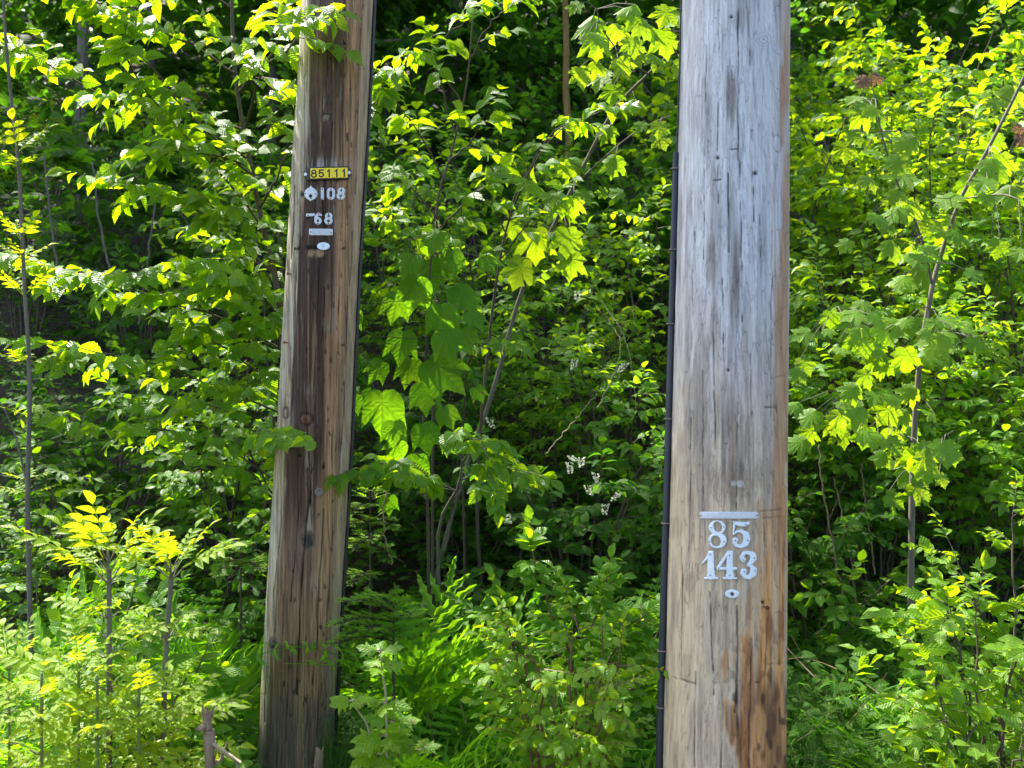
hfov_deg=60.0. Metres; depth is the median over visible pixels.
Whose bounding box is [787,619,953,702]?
fern
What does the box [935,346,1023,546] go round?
leafy shrub
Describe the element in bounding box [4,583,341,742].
fern
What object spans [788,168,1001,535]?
leafy shrub
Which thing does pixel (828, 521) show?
dead stalk
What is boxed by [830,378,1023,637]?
leafy shrub
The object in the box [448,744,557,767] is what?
fern
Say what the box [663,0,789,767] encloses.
utility pole
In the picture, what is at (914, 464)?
maple sapling
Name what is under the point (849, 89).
bank shrub
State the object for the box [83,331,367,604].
leafy shrub
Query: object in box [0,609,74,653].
fern
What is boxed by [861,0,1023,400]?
leafy shrub
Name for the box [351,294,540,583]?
leafy shrub
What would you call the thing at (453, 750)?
fern
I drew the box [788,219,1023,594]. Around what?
leafy shrub
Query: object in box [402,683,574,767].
fern
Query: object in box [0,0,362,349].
birch sapling
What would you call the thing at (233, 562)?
seedling
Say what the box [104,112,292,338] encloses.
bank shrub
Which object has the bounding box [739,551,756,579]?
metal numeral
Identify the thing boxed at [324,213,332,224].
metal numeral
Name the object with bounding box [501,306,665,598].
leafy shrub
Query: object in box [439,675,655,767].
fern
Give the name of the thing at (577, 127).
birch sapling
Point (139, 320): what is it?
dead stalk
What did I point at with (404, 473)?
hornbeam sapling
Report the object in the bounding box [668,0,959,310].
bank shrub
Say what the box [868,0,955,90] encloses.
forest tree
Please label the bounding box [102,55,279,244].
bank shrub
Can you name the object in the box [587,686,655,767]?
fern
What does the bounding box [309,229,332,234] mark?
name strip
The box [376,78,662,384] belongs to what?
bank shrub
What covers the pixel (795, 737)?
grass
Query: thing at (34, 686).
ash seedling
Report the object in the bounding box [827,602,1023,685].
leafy shrub
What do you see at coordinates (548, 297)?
leafy shrub
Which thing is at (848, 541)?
dead stalk
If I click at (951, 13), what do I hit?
woods
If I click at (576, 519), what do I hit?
leafy shrub
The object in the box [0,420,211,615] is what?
leafy shrub
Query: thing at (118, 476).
leafy shrub
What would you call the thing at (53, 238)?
dead stalk
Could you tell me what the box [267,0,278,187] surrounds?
forest tree
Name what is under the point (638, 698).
dogwood
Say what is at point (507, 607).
fern
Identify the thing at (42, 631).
fern
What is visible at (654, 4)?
forest tree
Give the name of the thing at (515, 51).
bank shrub
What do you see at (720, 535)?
metal numeral
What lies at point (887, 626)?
fern
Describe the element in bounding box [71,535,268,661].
leafy shrub
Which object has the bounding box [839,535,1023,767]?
leafy shrub
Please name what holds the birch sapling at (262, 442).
on the ground at (386, 568)
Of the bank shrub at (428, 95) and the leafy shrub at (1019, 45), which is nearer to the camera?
the leafy shrub at (1019, 45)
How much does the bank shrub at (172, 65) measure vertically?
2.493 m
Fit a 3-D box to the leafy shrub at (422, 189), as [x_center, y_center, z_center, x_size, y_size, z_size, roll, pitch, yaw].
[-0.884,-0.571,6.197,1.563,2.345,1.605,0,0,44]
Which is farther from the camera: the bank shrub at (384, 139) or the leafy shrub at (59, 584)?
the bank shrub at (384, 139)
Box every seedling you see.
[0,598,180,767]
[0,613,87,767]
[0,637,114,767]
[25,675,195,767]
[33,659,204,767]
[102,664,256,767]
[204,541,267,649]
[329,641,440,767]
[460,337,530,598]
[821,654,946,762]
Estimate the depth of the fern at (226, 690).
3.20 m
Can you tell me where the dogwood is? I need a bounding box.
[471,505,659,758]
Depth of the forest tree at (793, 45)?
14.58 m
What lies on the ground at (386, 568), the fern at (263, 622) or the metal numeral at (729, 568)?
the fern at (263, 622)
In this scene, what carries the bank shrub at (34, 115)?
on the ground at (386, 568)
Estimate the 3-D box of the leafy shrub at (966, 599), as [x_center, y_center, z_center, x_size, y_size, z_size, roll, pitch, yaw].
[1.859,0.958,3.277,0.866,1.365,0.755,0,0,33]
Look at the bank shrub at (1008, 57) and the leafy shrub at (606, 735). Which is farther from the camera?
the bank shrub at (1008, 57)
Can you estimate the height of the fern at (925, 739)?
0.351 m
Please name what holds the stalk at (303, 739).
on the ground at (386, 568)
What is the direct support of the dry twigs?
on the ground at (386, 568)
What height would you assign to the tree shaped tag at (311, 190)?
0.059 m
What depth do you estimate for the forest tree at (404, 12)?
10.08 m
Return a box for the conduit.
[655,152,678,767]
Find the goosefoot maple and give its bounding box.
[355,204,499,635]
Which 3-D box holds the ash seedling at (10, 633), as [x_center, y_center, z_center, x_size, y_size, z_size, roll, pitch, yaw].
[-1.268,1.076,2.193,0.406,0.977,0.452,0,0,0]
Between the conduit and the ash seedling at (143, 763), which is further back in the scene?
the conduit
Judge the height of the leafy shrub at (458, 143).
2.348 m
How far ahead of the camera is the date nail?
3.25 m
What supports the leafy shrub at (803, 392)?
on the ground at (386, 568)
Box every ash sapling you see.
[0,0,65,657]
[0,490,201,767]
[85,518,249,764]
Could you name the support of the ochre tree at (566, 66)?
on the ground at (386, 568)
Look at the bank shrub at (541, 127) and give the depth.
8.80 m
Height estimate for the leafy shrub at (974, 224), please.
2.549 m
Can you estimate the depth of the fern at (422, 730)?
2.98 m
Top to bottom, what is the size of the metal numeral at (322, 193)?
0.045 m
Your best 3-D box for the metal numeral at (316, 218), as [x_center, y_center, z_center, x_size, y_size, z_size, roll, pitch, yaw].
[-0.713,-0.608,3.262,0.028,0.044,0.009,0,0,0]
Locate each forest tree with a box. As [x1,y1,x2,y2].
[7,0,88,263]
[146,0,221,74]
[203,0,490,87]
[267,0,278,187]
[409,14,419,100]
[449,0,460,166]
[458,0,467,69]
[584,0,664,118]
[790,5,797,100]
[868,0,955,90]
[1008,1,1018,71]
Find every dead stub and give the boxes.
[196,705,240,767]
[314,746,323,767]
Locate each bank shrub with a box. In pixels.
[0,0,215,202]
[0,21,185,293]
[0,81,65,240]
[0,82,289,379]
[0,109,143,362]
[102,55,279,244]
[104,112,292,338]
[185,13,296,178]
[240,62,402,250]
[277,17,452,212]
[362,99,589,304]
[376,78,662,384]
[404,71,595,282]
[442,0,670,161]
[469,0,678,274]
[532,108,799,366]
[574,44,871,220]
[618,67,677,150]
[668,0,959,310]
[790,0,910,160]
[812,51,980,184]
[834,41,1022,274]
[900,46,1023,273]
[952,19,1023,199]
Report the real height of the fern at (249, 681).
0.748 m
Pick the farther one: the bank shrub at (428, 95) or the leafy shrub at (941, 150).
the bank shrub at (428, 95)
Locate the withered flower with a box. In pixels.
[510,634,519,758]
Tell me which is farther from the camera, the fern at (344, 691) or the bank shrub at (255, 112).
the bank shrub at (255, 112)
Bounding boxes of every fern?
[0,557,119,689]
[0,592,198,751]
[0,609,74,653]
[0,668,267,767]
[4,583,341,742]
[40,592,163,628]
[88,591,263,767]
[94,713,260,767]
[140,684,243,762]
[184,602,358,689]
[217,653,260,764]
[244,636,395,748]
[258,582,545,759]
[340,586,514,689]
[349,556,574,728]
[359,624,591,753]
[362,684,506,767]
[374,584,542,642]
[383,691,626,767]
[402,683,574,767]
[411,730,647,767]
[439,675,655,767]
[441,752,467,766]
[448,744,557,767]
[471,589,585,645]
[532,736,655,767]
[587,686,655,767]
[787,571,957,665]
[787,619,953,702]
[787,667,894,740]
[787,712,985,767]
[825,683,1005,766]
[864,654,1013,765]
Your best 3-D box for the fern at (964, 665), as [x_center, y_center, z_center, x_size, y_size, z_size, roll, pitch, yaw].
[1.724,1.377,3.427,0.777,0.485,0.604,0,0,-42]
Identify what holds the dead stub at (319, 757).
on the ground at (386, 568)
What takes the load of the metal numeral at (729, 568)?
attached to the utility pole at (725, 697)
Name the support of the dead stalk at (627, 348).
hanging from the leafy shrub at (576, 519)
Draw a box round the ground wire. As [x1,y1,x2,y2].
[676,0,681,151]
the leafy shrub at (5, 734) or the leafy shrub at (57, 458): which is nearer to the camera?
the leafy shrub at (5, 734)
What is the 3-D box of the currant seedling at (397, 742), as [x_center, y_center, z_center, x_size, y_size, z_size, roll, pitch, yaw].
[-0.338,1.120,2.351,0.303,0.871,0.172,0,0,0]
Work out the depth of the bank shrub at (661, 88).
10.72 m
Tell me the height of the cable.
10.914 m
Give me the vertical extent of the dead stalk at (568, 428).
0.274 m
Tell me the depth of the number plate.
3.26 m
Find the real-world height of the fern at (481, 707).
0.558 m
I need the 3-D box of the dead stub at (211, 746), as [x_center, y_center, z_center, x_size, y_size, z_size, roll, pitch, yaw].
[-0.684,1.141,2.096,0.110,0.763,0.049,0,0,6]
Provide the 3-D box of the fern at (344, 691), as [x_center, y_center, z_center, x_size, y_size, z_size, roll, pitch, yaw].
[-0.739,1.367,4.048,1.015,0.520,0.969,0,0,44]
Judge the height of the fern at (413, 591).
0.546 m
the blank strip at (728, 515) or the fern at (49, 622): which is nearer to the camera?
the blank strip at (728, 515)
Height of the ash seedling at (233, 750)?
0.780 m
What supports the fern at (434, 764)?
on the ground at (386, 568)
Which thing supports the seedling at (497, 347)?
on the ground at (386, 568)
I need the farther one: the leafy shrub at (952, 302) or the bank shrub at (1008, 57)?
the bank shrub at (1008, 57)
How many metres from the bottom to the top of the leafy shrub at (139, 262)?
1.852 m
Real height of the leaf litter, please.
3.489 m
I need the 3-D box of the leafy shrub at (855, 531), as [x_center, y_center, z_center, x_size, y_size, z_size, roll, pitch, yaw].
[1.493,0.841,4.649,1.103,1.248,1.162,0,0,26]
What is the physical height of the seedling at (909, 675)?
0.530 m
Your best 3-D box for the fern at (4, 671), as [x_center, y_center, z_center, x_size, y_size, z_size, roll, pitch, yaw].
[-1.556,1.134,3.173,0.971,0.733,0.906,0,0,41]
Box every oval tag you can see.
[317,242,329,249]
[725,589,738,597]
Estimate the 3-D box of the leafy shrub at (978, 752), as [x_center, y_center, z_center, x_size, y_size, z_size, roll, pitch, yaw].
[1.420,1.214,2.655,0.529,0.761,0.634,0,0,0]
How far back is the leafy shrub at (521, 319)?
5.12 m
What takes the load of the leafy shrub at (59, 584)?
on the ground at (386, 568)
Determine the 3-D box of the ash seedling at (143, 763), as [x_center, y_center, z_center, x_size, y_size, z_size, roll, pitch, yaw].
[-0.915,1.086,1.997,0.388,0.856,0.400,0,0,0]
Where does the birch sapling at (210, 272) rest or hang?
on the ground at (386, 568)
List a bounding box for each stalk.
[43,153,57,266]
[92,162,116,293]
[138,204,155,323]
[301,708,304,767]
[382,492,392,564]
[426,713,435,756]
[443,473,466,551]
[546,394,596,453]
[597,307,620,407]
[602,301,636,411]
[818,444,844,605]
[833,477,856,601]
[860,463,875,573]
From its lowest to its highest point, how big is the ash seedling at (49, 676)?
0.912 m
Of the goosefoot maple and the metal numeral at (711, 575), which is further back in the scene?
the goosefoot maple
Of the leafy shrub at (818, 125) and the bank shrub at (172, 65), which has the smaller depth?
the leafy shrub at (818, 125)
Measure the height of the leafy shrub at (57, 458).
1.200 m
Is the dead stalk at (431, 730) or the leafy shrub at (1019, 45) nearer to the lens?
the dead stalk at (431, 730)
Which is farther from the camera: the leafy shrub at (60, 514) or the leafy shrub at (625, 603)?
the leafy shrub at (60, 514)
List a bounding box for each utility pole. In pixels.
[256,0,372,767]
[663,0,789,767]
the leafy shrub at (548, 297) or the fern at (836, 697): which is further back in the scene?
the leafy shrub at (548, 297)
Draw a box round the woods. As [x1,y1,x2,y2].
[0,0,1023,204]
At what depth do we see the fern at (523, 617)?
4.48 m
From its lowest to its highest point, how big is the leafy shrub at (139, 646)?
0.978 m
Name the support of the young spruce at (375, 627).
on the ground at (386, 568)
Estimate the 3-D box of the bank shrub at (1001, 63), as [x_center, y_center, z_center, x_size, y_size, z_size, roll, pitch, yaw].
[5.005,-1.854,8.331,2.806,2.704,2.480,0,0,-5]
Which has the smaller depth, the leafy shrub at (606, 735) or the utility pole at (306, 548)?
the leafy shrub at (606, 735)
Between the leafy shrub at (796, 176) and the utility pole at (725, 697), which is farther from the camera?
the leafy shrub at (796, 176)
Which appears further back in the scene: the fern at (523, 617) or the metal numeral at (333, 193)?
the fern at (523, 617)
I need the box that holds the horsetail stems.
[39,628,1022,767]
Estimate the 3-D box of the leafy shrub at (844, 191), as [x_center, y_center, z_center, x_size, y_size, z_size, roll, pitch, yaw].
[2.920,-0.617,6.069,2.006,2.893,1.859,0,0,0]
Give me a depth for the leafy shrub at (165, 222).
5.79 m
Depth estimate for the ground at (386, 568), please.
7.17 m
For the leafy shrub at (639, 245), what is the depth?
5.76 m
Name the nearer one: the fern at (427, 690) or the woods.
the fern at (427, 690)
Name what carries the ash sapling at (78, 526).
on the ground at (386, 568)
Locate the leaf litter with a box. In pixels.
[0,229,1017,767]
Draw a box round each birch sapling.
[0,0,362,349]
[0,186,356,412]
[14,393,315,497]
[365,0,555,621]
[412,100,646,601]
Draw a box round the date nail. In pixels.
[315,488,322,495]
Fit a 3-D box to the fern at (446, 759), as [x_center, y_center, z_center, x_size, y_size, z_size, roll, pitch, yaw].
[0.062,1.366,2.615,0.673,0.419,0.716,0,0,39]
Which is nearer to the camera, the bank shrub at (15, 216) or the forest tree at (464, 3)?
the bank shrub at (15, 216)
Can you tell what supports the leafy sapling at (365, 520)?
on the ground at (386, 568)
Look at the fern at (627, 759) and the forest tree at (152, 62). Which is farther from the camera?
the forest tree at (152, 62)
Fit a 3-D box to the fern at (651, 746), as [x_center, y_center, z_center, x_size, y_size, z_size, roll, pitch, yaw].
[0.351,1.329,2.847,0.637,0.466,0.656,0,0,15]
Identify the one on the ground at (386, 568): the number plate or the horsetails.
the horsetails
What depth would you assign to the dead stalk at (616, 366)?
3.97 m
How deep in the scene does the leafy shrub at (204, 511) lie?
4.34 m
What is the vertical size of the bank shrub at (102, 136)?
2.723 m
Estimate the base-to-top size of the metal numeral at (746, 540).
0.067 m
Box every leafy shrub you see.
[0,348,259,560]
[0,401,123,614]
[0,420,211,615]
[0,529,188,652]
[0,690,93,767]
[11,565,249,767]
[14,200,286,446]
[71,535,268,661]
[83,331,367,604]
[86,702,253,767]
[123,406,364,662]
[138,138,429,506]
[268,117,514,457]
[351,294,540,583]
[353,423,574,597]
[372,105,586,432]
[393,187,666,547]
[410,523,644,686]
[438,291,664,638]
[453,252,665,563]
[460,575,669,767]
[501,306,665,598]
[505,156,800,480]
[522,572,660,751]
[568,555,659,726]
[601,39,932,350]
[787,425,908,650]
[787,549,922,687]
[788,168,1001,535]
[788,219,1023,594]
[788,331,1023,621]
[789,60,1023,508]
[790,0,1023,409]
[790,0,1023,414]
[815,196,1023,587]
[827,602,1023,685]
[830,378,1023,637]
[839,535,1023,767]
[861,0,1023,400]
[880,644,1023,767]
[899,136,1023,560]
[901,471,1023,767]
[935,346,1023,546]
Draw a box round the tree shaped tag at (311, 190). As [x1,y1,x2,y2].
[304,186,316,200]
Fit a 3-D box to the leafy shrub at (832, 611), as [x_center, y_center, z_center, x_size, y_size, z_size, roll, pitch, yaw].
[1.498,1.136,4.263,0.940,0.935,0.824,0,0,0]
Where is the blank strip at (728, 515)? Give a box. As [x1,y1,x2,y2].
[700,512,757,518]
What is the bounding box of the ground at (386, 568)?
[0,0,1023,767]
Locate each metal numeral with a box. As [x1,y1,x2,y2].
[314,213,321,224]
[321,188,323,199]
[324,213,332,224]
[327,188,334,199]
[336,188,344,199]
[702,551,717,579]
[708,520,726,548]
[717,551,736,579]
[732,521,749,547]
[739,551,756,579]
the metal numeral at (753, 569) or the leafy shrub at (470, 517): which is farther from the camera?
the leafy shrub at (470, 517)
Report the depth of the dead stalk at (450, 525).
4.46 m
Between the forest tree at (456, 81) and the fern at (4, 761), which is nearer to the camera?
the fern at (4, 761)
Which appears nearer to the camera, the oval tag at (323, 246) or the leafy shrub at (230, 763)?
the leafy shrub at (230, 763)
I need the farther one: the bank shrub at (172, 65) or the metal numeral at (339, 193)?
the bank shrub at (172, 65)
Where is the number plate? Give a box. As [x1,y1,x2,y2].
[304,166,350,180]
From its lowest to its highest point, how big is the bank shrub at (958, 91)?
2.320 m
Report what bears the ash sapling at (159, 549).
on the ground at (386, 568)
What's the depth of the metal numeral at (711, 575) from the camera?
2.19 m
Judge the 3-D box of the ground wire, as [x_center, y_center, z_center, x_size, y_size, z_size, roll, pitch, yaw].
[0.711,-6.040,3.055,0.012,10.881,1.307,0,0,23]
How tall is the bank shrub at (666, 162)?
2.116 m
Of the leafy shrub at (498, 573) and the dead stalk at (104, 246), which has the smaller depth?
the leafy shrub at (498, 573)
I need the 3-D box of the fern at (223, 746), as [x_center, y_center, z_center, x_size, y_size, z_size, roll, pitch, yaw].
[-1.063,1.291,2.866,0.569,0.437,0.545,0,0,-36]
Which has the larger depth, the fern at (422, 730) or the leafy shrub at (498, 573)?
the leafy shrub at (498, 573)
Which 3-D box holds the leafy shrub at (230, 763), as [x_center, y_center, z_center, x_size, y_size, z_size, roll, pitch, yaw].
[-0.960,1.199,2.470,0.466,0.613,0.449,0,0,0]
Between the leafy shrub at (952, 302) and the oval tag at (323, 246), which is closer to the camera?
the oval tag at (323, 246)
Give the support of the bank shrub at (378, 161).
on the ground at (386, 568)
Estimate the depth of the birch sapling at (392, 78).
3.82 m
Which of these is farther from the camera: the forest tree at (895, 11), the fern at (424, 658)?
the forest tree at (895, 11)
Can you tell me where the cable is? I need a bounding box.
[333,0,376,763]
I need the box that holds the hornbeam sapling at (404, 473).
[323,427,563,627]
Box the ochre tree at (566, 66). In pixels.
[562,0,577,309]
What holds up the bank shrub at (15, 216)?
on the ground at (386, 568)
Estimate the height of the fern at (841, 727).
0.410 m
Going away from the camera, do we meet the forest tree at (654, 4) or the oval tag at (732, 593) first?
the oval tag at (732, 593)
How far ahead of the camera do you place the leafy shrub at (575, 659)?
3.43 m
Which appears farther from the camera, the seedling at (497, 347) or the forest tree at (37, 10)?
the forest tree at (37, 10)
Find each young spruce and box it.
[321,587,424,767]
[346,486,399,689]
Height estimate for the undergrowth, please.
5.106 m
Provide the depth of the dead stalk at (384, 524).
3.63 m
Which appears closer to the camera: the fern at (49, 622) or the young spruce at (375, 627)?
the young spruce at (375, 627)
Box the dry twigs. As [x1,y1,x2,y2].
[6,429,1018,766]
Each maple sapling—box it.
[420,0,679,636]
[788,72,1023,650]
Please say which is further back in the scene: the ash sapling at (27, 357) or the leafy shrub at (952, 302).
the leafy shrub at (952, 302)
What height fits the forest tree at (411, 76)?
11.128 m
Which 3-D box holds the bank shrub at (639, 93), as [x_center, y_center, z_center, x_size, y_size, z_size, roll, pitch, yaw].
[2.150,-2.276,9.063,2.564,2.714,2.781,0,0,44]
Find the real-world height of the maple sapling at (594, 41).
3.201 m
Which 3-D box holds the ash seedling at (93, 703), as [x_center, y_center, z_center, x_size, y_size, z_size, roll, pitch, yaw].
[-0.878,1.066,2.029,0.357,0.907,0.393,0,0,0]
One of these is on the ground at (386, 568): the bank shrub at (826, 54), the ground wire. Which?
the bank shrub at (826, 54)
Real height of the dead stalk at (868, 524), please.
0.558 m
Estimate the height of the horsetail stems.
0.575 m
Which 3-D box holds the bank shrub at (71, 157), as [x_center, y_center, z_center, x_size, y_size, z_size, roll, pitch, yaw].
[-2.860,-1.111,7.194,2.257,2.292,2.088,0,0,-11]
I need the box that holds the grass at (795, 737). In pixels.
[258,633,936,767]
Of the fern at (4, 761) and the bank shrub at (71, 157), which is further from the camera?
the bank shrub at (71, 157)
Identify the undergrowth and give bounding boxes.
[0,139,1023,767]
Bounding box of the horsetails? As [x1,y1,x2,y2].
[38,639,1020,767]
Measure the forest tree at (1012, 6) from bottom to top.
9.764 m

